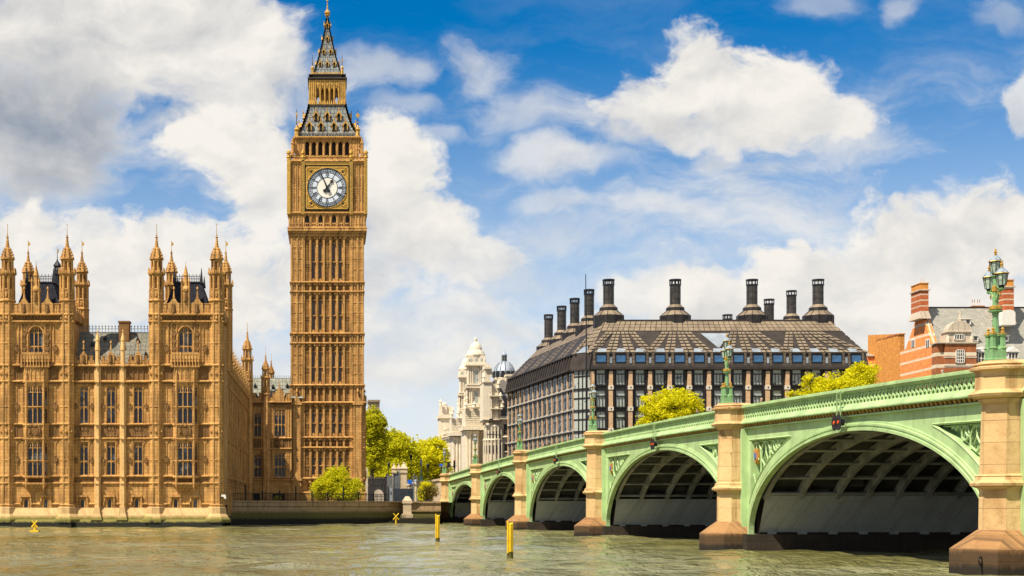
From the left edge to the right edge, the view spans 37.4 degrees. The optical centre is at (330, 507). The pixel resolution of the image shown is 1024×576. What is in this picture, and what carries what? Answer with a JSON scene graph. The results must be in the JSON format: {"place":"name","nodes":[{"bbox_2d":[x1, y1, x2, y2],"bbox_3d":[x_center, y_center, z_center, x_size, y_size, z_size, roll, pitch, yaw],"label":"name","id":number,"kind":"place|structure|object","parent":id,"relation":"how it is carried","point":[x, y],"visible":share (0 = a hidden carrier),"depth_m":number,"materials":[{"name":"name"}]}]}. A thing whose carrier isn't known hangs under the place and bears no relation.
{"place":"outdoors","nodes":[
{"label":"outdoors","id":0,"kind":"place"},
{"bbox_2d":[365,400,384,500],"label":"stone house","id":1,"kind":"structure","parent":0,"point":[370,403],"depth_m":381.00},
{"bbox_2d":[387,473,399,500],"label":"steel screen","id":2,"kind":"object","parent":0,"point":[395,481],"visible":0.58,"depth_m":252.00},
{"bbox_2d":[400,462,407,488],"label":"gate pier","id":3,"kind":"structure","parent":0,"point":[403,470],"depth_m":256.49,"materials":[{"name":"stone"}]},
{"bbox_2d":[441,502,470,502],"bbox_3d":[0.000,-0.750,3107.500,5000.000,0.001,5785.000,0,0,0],"label":"ground","id":4,"kind":"structure","parent":0,"point":[455,502],"depth_m":238.27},
{"bbox_2d":[0,224,302,527],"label":"palace building","id":5,"kind":"structure","parent":4,"relation":"on","point":[177,415],"depth_m":195.00,"materials":[{"name":"stone"}]},
{"bbox_2d":[28,441,41,475],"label":"bay window","id":6,"kind":"structure","parent":5,"relation":"in","point":[34,447],"depth_m":194.51,"materials":[{"name":"glass"}]},
{"bbox_2d":[27,386,42,422],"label":"bay window","id":7,"kind":"structure","parent":5,"relation":"in","point":[34,393],"depth_m":194.51,"materials":[{"name":"glass"}]},
{"bbox_2d":[29,327,42,351],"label":"window","id":8,"kind":"structure","parent":5,"relation":"in","point":[35,334],"depth_m":195.27,"materials":[{"name":"glass"}]},
{"bbox_2d":[45,441,47,475],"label":"bay side window","id":9,"kind":"structure","parent":5,"relation":"in","point":[46,443],"depth_m":194.79,"materials":[{"name":"glass"}]},
{"bbox_2d":[45,386,47,422],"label":"bay side window","id":10,"kind":"structure","parent":5,"relation":"in","point":[46,387],"depth_m":194.79,"materials":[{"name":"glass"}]},
{"bbox_2d":[53,247,60,283],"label":"ventilation turret","id":11,"kind":"object","parent":5,"relation":"on","point":[57,265],"visible":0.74,"depth_m":214.09,"materials":[{"name":"black metal"}]},
{"bbox_2d":[79,442,87,474],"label":"window","id":12,"kind":"structure","parent":5,"relation":"in","point":[83,446],"depth_m":195.84,"materials":[{"name":"glass"}]},
{"bbox_2d":[79,386,87,422],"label":"window","id":13,"kind":"structure","parent":5,"relation":"in","point":[83,390],"depth_m":195.84,"materials":[{"name":"glass"}]},
{"bbox_2d":[107,442,114,474],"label":"window","id":14,"kind":"structure","parent":5,"relation":"in","point":[110,445],"depth_m":195.84,"materials":[{"name":"glass"}]},
{"bbox_2d":[107,386,114,422],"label":"window","id":15,"kind":"structure","parent":5,"relation":"in","point":[110,389],"depth_m":195.84,"materials":[{"name":"glass"}]},
{"bbox_2d":[134,442,141,474],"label":"window","id":16,"kind":"structure","parent":5,"relation":"in","point":[137,445],"depth_m":195.84,"materials":[{"name":"glass"}]},
{"bbox_2d":[134,386,141,422],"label":"window","id":17,"kind":"structure","parent":5,"relation":"in","point":[137,389],"depth_m":195.84,"materials":[{"name":"glass"}]},
{"bbox_2d":[178,441,192,475],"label":"bay window","id":18,"kind":"structure","parent":5,"relation":"in","point":[185,448],"depth_m":194.51,"materials":[{"name":"glass"}]},
{"bbox_2d":[178,386,192,422],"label":"bay window","id":19,"kind":"structure","parent":5,"relation":"in","point":[185,393],"depth_m":194.51,"materials":[{"name":"glass"}]},
{"bbox_2d":[179,327,192,351],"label":"window","id":20,"kind":"structure","parent":5,"relation":"in","point":[185,333],"depth_m":195.27,"materials":[{"name":"glass"}]},
{"bbox_2d":[195,441,197,475],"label":"bay side window","id":21,"kind":"structure","parent":5,"relation":"in","point":[196,443],"depth_m":194.84,"materials":[{"name":"glass"}]},
{"bbox_2d":[195,386,197,422],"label":"bay side window","id":22,"kind":"structure","parent":5,"relation":"in","point":[196,387],"depth_m":194.84,"materials":[{"name":"stone"}]},
{"bbox_2d":[254,412,260,435],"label":"wing window","id":23,"kind":"structure","parent":5,"relation":"in","point":[257,415],"depth_m":257.30,"materials":[{"name":"glass"}]},
{"bbox_2d":[254,453,260,476],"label":"wing window","id":24,"kind":"structure","parent":5,"relation":"in","point":[257,456],"depth_m":257.30,"materials":[{"name":"glass"}]},
{"bbox_2d":[253,493,284,500],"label":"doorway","id":25,"kind":"structure","parent":5,"relation":"in","point":[254,495],"depth_m":257.43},
{"bbox_2d":[274,410,285,435],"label":"wing window","id":26,"kind":"structure","parent":5,"relation":"in","point":[279,415],"depth_m":257.30,"materials":[{"name":"glass"}]},
{"bbox_2d":[274,453,285,476],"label":"wing window","id":27,"kind":"structure","parent":5,"relation":"in","point":[279,458],"depth_m":257.30,"materials":[{"name":"glass"}]},
{"bbox_2d":[286,0,367,500],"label":"clock tower","id":28,"kind":"structure","parent":4,"relation":"on","point":[327,178],"depth_m":257.96,"materials":[{"name":"stone"}]},
{"bbox_2d":[312,352,314,381],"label":"slit window","id":29,"kind":"structure","parent":28,"relation":"in","point":[313,354],"depth_m":258.44,"materials":[{"name":"black glass"}]},
{"bbox_2d":[312,300,314,329],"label":"slit window","id":30,"kind":"structure","parent":28,"relation":"in","point":[313,302],"depth_m":258.44,"materials":[{"name":"black glass"}]},
{"bbox_2d":[312,244,314,278],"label":"slit window","id":31,"kind":"structure","parent":28,"relation":"in","point":[313,245],"depth_m":258.44,"materials":[{"name":"glass"}]},
{"bbox_2d":[319,244,320,278],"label":"slit window","id":32,"kind":"structure","parent":28,"relation":"in","point":[319,244],"depth_m":258.44,"materials":[{"name":"black glass"}]},
{"bbox_2d":[332,352,334,381],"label":"slit window","id":33,"kind":"structure","parent":28,"relation":"in","point":[333,354],"depth_m":258.44,"materials":[{"name":"black glass"}]},
{"bbox_2d":[332,300,334,329],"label":"slit window","id":34,"kind":"structure","parent":28,"relation":"in","point":[333,302],"depth_m":258.44,"materials":[{"name":"black glass"}]},
{"bbox_2d":[332,244,334,278],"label":"slit window","id":35,"kind":"structure","parent":28,"relation":"in","point":[333,245],"depth_m":258.44,"materials":[{"name":"black glass"}]},
{"bbox_2d":[339,244,340,278],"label":"slit window","id":36,"kind":"structure","parent":28,"relation":"in","point":[339,244],"depth_m":258.44,"materials":[{"name":"black glass"}]},
{"bbox_2d":[307,463,368,500],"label":"spreading tree","id":37,"kind":"object","parent":4,"relation":"on","point":[334,481],"visible":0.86,"depth_m":246.88,"materials":[{"name":"green plant"}]},
{"bbox_2d":[368,474,388,500],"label":"gothic gateway","id":38,"kind":"object","parent":4,"relation":"on","point":[377,483],"visible":0.79,"depth_m":264.00,"materials":[{"name":"grey stone"}]},
{"bbox_2d":[366,404,392,477],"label":"plane tree","id":39,"kind":"object","parent":4,"relation":"on","point":[377,444],"visible":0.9,"depth_m":298.88,"materials":[{"name":"green plant"}]},
{"bbox_2d":[367,426,424,487],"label":"plane tree","id":40,"kind":"object","parent":4,"relation":"on","point":[401,448],"visible":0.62,"depth_m":319.40,"materials":[{"name":"green plant"}]},
{"bbox_2d":[393,489,412,500],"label":"navy hoarding","id":41,"kind":"object","parent":4,"relation":"on","point":[399,494],"visible":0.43,"depth_m":250.00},
{"bbox_2d":[407,478,440,500],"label":"approach wall","id":42,"kind":"structure","parent":4,"relation":"on","point":[438,497],"depth_m":262.74,"materials":[{"name":"stone"}]},
{"bbox_2d":[416,479,431,500],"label":"bush","id":43,"kind":"object","parent":4,"relation":"on","point":[421,489],"visible":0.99,"depth_m":244.42,"materials":[{"name":"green plant"}]},
{"bbox_2d":[415,480,440,500],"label":"bush","id":44,"kind":"object","parent":4,"relation":"on","point":[430,491],"visible":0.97,"depth_m":245.50,"materials":[{"name":"green plant"}]},
{"bbox_2d":[411,435,456,480],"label":"plane tree","id":45,"kind":"object","parent":4,"relation":"on","point":[432,455],"visible":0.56,"depth_m":332.97,"materials":[{"name":"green plant"}]},
{"bbox_2d":[437,337,485,472],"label":"government building","id":46,"kind":"structure","parent":4,"relation":"on","point":[460,431],"depth_m":352.41,"materials":[{"name":"stone"}]},
{"bbox_2d":[479,363,512,462],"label":"bow fronted building","id":47,"kind":"structure","parent":4,"relation":"on","point":[493,407],"depth_m":332.40,"materials":[{"name":"stone"}]},
{"bbox_2d":[492,351,515,380],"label":"lead dome","id":48,"kind":"structure","parent":47,"relation":"on","point":[503,367],"depth_m":398.13,"materials":[{"name":"metal"}]},
{"bbox_2d":[585,274,586,431],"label":"flagpole","id":49,"kind":"object","parent":4,"relation":"on","point":[586,363],"visible":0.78,"depth_m":268.70,"materials":[{"name":"black metal"}]},
{"bbox_2d":[634,382,705,425],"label":"round tree","id":50,"kind":"object","parent":4,"relation":"on","point":[680,402],"visible":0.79,"depth_m":254.35,"materials":[{"name":"yellow plant"}]},
{"bbox_2d":[504,279,867,455],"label":"office block","id":51,"kind":"structure","parent":4,"relation":"on","point":[630,363],"depth_m":272.11,"materials":[{"name":"stone"}]},
{"bbox_2d":[563,393,566,410],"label":"window","id":52,"kind":"structure","parent":51,"relation":"in","point":[564,395],"depth_m":278.82,"materials":[{"name":"grey glass"}]},
{"bbox_2d":[563,414,566,431],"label":"window","id":53,"kind":"structure","parent":51,"relation":"in","point":[564,415],"depth_m":279.20,"materials":[{"name":"grey glass"}]},
{"bbox_2d":[596,370,605,385],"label":"window","id":54,"kind":"structure","parent":51,"relation":"in","point":[600,374],"depth_m":270.05,"materials":[{"name":"grey glass"}]},
{"bbox_2d":[596,390,605,407],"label":"window","id":55,"kind":"structure","parent":51,"relation":"in","point":[601,394],"depth_m":270.05,"materials":[{"name":"glass"}]},
{"bbox_2d":[596,411,605,428],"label":"window","id":56,"kind":"structure","parent":51,"relation":"in","point":[600,415],"depth_m":270.05,"materials":[{"name":"glass"}]},
{"bbox_2d":[596,355,606,363],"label":"attic window","id":57,"kind":"structure","parent":51,"relation":"in","point":[600,359],"depth_m":269.39,"materials":[{"name":"glass"}]},
{"bbox_2d":[615,370,624,385],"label":"window","id":58,"kind":"structure","parent":51,"relation":"in","point":[619,374],"depth_m":270.05,"materials":[{"name":"glass"}]},
{"bbox_2d":[615,390,624,407],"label":"window","id":59,"kind":"structure","parent":51,"relation":"in","point":[619,394],"depth_m":270.05,"materials":[{"name":"glass"}]},
{"bbox_2d":[615,411,624,428],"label":"window","id":60,"kind":"structure","parent":51,"relation":"in","point":[619,415],"depth_m":270.05,"materials":[{"name":"glass"}]},
{"bbox_2d":[615,355,625,363],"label":"attic window","id":61,"kind":"structure","parent":51,"relation":"in","point":[619,359],"depth_m":269.39,"materials":[{"name":"glass"}]},
{"bbox_2d":[635,370,644,385],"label":"window","id":62,"kind":"structure","parent":51,"relation":"in","point":[639,374],"depth_m":269.98,"materials":[{"name":"glass"}]},
{"bbox_2d":[635,390,644,407],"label":"window","id":63,"kind":"structure","parent":51,"relation":"in","point":[638,393],"depth_m":270.05,"materials":[{"name":"glass"}]},
{"bbox_2d":[635,411,644,424],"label":"window","id":64,"kind":"structure","parent":51,"relation":"in","point":[637,413],"depth_m":270.05,"materials":[{"name":"glass"}]},
{"bbox_2d":[635,355,645,363],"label":"attic window","id":65,"kind":"structure","parent":51,"relation":"in","point":[639,359],"depth_m":269.39,"materials":[{"name":"glass"}]},
{"bbox_2d":[654,370,664,385],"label":"window","id":66,"kind":"structure","parent":51,"relation":"in","point":[659,375],"depth_m":270.05,"materials":[{"name":"glass"}]},
{"bbox_2d":[654,355,664,363],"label":"attic window","id":67,"kind":"structure","parent":51,"relation":"in","point":[659,359],"depth_m":269.39,"materials":[{"name":"glass"}]},
{"bbox_2d":[674,370,683,385],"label":"window","id":68,"kind":"structure","parent":51,"relation":"in","point":[678,374],"depth_m":269.98,"materials":[{"name":"grey glass"}]},
{"bbox_2d":[674,355,684,363],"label":"attic window","id":69,"kind":"structure","parent":51,"relation":"in","point":[678,359],"depth_m":269.39,"materials":[{"name":"glass"}]},
{"bbox_2d":[693,370,703,385],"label":"window","id":70,"kind":"structure","parent":51,"relation":"in","point":[698,375],"depth_m":270.05,"materials":[{"name":"grey glass"}]},
{"bbox_2d":[693,390,703,407],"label":"window","id":71,"kind":"structure","parent":51,"relation":"in","point":[700,392],"depth_m":270.05,"materials":[{"name":"grey glass"}]},
{"bbox_2d":[694,355,704,363],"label":"attic window","id":72,"kind":"structure","parent":51,"relation":"in","point":[698,359],"depth_m":269.39,"materials":[{"name":"glass"}]},
{"bbox_2d":[713,390,720,407],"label":"window","id":73,"kind":"structure","parent":51,"relation":"in","point":[716,393],"depth_m":270.05,"materials":[{"name":"glass"}]},
{"bbox_2d":[713,370,722,385],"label":"window","id":74,"kind":"structure","parent":51,"relation":"in","point":[717,374],"depth_m":270.05,"materials":[{"name":"grey glass"}]},
{"bbox_2d":[713,355,723,363],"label":"attic window","id":75,"kind":"structure","parent":51,"relation":"in","point":[717,359],"depth_m":269.39,"materials":[{"name":"glass"}]},
{"bbox_2d":[733,370,742,385],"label":"window","id":76,"kind":"structure","parent":51,"relation":"in","point":[737,374],"depth_m":270.05,"materials":[{"name":"glass"}]},
{"bbox_2d":[733,390,742,402],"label":"window","id":77,"kind":"structure","parent":51,"relation":"in","point":[738,394],"depth_m":270.05,"materials":[{"name":"glass"}]},
{"bbox_2d":[733,355,743,363],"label":"attic window","id":78,"kind":"structure","parent":51,"relation":"in","point":[737,359],"depth_m":269.39,"materials":[{"name":"glass"}]},
{"bbox_2d":[752,370,762,385],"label":"window","id":79,"kind":"structure","parent":51,"relation":"in","point":[756,374],"depth_m":270.05,"materials":[{"name":"glass"}]},
{"bbox_2d":[752,390,762,403],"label":"window","id":80,"kind":"structure","parent":51,"relation":"in","point":[756,394],"depth_m":270.05,"materials":[{"name":"glass"}]},
{"bbox_2d":[752,355,763,363],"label":"attic window","id":81,"kind":"structure","parent":51,"relation":"in","point":[757,359],"depth_m":269.39,"materials":[{"name":"glass"}]},
{"bbox_2d":[772,370,781,385],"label":"window","id":82,"kind":"structure","parent":51,"relation":"in","point":[776,374],"depth_m":269.98,"materials":[{"name":"grey glass"}]},
{"bbox_2d":[772,390,781,399],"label":"window","id":83,"kind":"structure","parent":51,"relation":"in","point":[776,394],"depth_m":270.05,"materials":[{"name":"grey glass"}]},
{"bbox_2d":[772,355,782,363],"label":"attic window","id":84,"kind":"structure","parent":51,"relation":"in","point":[776,359],"depth_m":269.39,"materials":[{"name":"glass"}]},
{"bbox_2d":[791,370,801,385],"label":"window","id":85,"kind":"structure","parent":51,"relation":"in","point":[796,375],"depth_m":270.05,"materials":[{"name":"glass"}]},
{"bbox_2d":[792,355,802,363],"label":"attic window","id":86,"kind":"structure","parent":51,"relation":"in","point":[796,359],"depth_m":269.39,"materials":[{"name":"glass"}]},
{"bbox_2d":[811,370,820,381],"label":"window","id":87,"kind":"structure","parent":51,"relation":"in","point":[818,372],"depth_m":270.05,"materials":[{"name":"grey glass"}]},
{"bbox_2d":[811,355,821,363],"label":"attic window","id":88,"kind":"structure","parent":51,"relation":"in","point":[816,359],"depth_m":269.39,"materials":[{"name":"glass"}]},
{"bbox_2d":[831,355,841,363],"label":"attic window","id":89,"kind":"structure","parent":51,"relation":"in","point":[835,359],"depth_m":269.39,"materials":[{"name":"glass"}]},
{"bbox_2d":[850,355,861,363],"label":"attic window","id":90,"kind":"structure","parent":51,"relation":"in","point":[858,358],"depth_m":269.39,"materials":[{"name":"glass"}]},
{"bbox_2d":[785,361,881,396],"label":"round tree","id":91,"kind":"object","parent":4,"relation":"on","point":[854,376],"visible":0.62,"depth_m":256.77,"materials":[{"name":"yellow plant"}]},
{"bbox_2d":[866,353,873,377],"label":"brick house","id":92,"kind":"structure","parent":4,"relation":"on","point":[870,357],"depth_m":345.00,"materials":[{"name":"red brick"}]},
{"bbox_2d":[868,333,905,391],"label":"brick party wall","id":93,"kind":"structure","parent":4,"relation":"on","point":[884,349],"depth_m":337.05,"materials":[{"name":"brick"}]},
{"bbox_2d":[0,523,1023,575],"bbox_3d":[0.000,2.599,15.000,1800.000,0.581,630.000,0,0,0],"label":"river water","id":94,"kind":"structure","parent":0,"point":[402,549],"depth_m":80.04,"materials":[{"name":"liquid"}]},
{"bbox_2d":[225,501,439,524],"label":"river wall","id":95,"kind":"structure","parent":94,"relation":"in","point":[297,512],"depth_m":223.74,"materials":[{"name":"stone"}]},
{"bbox_2d":[233,485,389,500],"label":"iron railing","id":96,"kind":"object","parent":95,"relation":"on","point":[339,496],"visible":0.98,"depth_m":223.61,"materials":[{"name":"metal"}]},
{"bbox_2d":[385,502,440,523],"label":"landing stage","id":97,"kind":"object","parent":94,"relation":"in","point":[424,512],"visible":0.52,"depth_m":236.05,"materials":[{"name":"stone"}]},
{"bbox_2d":[402,496,412,517],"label":"wall pedestal","id":98,"kind":"object","parent":97,"relation":"on","point":[407,501],"depth_m":232.78,"materials":[{"name":"stone"}]},
{"bbox_2d":[435,514,439,540],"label":"yellow pile","id":99,"kind":"object","parent":94,"relation":"in","point":[437,527],"visible":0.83,"depth_m":110.16,"materials":[{"name":"paint"}]},
{"bbox_2d":[507,521,512,558],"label":"yellow pile","id":100,"kind":"object","parent":94,"relation":"in","point":[509,540],"visible":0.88,"depth_m":75.69,"materials":[{"name":"paint"}]},
{"bbox_2d":[439,359,1023,574],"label":"road bridge","id":101,"kind":"structure","parent":94,"relation":"in","point":[916,464],"depth_m":89.98,"materials":[{"name":"green paint"}]},
{"bbox_2d":[442,447,446,472],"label":"bridge lamp","id":102,"kind":"object","parent":101,"relation":"on","point":[444,467],"visible":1,"depth_m":243.57,"materials":[{"name":"metal"}]},
{"bbox_2d":[472,433,477,463],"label":"bridge lamp","id":103,"kind":"object","parent":101,"relation":"on","point":[475,458],"visible":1,"depth_m":206.56,"materials":[{"name":"metal"}]},
{"bbox_2d":[516,412,523,449],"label":"bridge lamp","id":104,"kind":"object","parent":101,"relation":"on","point":[519,440],"visible":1,"depth_m":169.37,"materials":[{"name":"metal"}]},
{"bbox_2d":[588,381,597,430],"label":"bridge lamp","id":105,"kind":"object","parent":101,"relation":"on","point":[592,393],"visible":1,"depth_m":130.77,"materials":[{"name":"metal"}]},
{"bbox_2d":[650,423,658,449],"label":"navigation light","id":106,"kind":"object","parent":101,"relation":"attached to","point":[653,443],"visible":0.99,"depth_m":111.43,"materials":[{"name":"black paint"}]},
{"bbox_2d":[720,333,733,403],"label":"bridge lamp","id":107,"kind":"object","parent":101,"relation":"on","point":[727,395],"visible":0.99,"depth_m":92.19,"materials":[{"name":"metal"}]},
{"bbox_2d":[832,391,844,430],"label":"navigation light","id":108,"kind":"object","parent":101,"relation":"attached to","point":[838,422],"visible":1,"depth_m":75.23,"materials":[{"name":"black paint"}]},
{"bbox_2d":[982,248,1008,360],"bbox_3d":[25.867,-7.859,58.100,0.782,4.418,1.518,0,0,-2],"label":"bridge lamp","id":109,"kind":"object","parent":101,"relation":"on","point":[995,277],"visible":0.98,"depth_m":57.92,"materials":[{"name":"metal"}]},
{"bbox_2d":[0,0,1023,500],"label":"sky","id":110,"kind":"structure","parent":0,"point":[519,151],"materials":[{"name":"blue"}]},
{"bbox_2d":[900,279,1023,386],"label":"banded brick house","id":111,"kind":"structure","parent":0,"point":[948,339],"depth_m":305.03,"materials":[{"name":"brick"}]},
{"bbox_2d":[955,350,964,362],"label":"bay window","id":112,"kind":"structure","parent":111,"relation":"in","point":[959,354],"depth_m":298.55,"materials":[{"name":"white glass"}]},
{"bbox_2d":[977,352,984,362],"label":"dormer window","id":113,"kind":"structure","parent":111,"relation":"in","point":[980,355],"depth_m":299.57,"materials":[{"name":"white glass"}]},
{"bbox_2d":[1008,352,1017,358],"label":"dormer window","id":114,"kind":"structure","parent":111,"relation":"in","point":[1011,355],"depth_m":299.57,"materials":[{"name":"white glass"}]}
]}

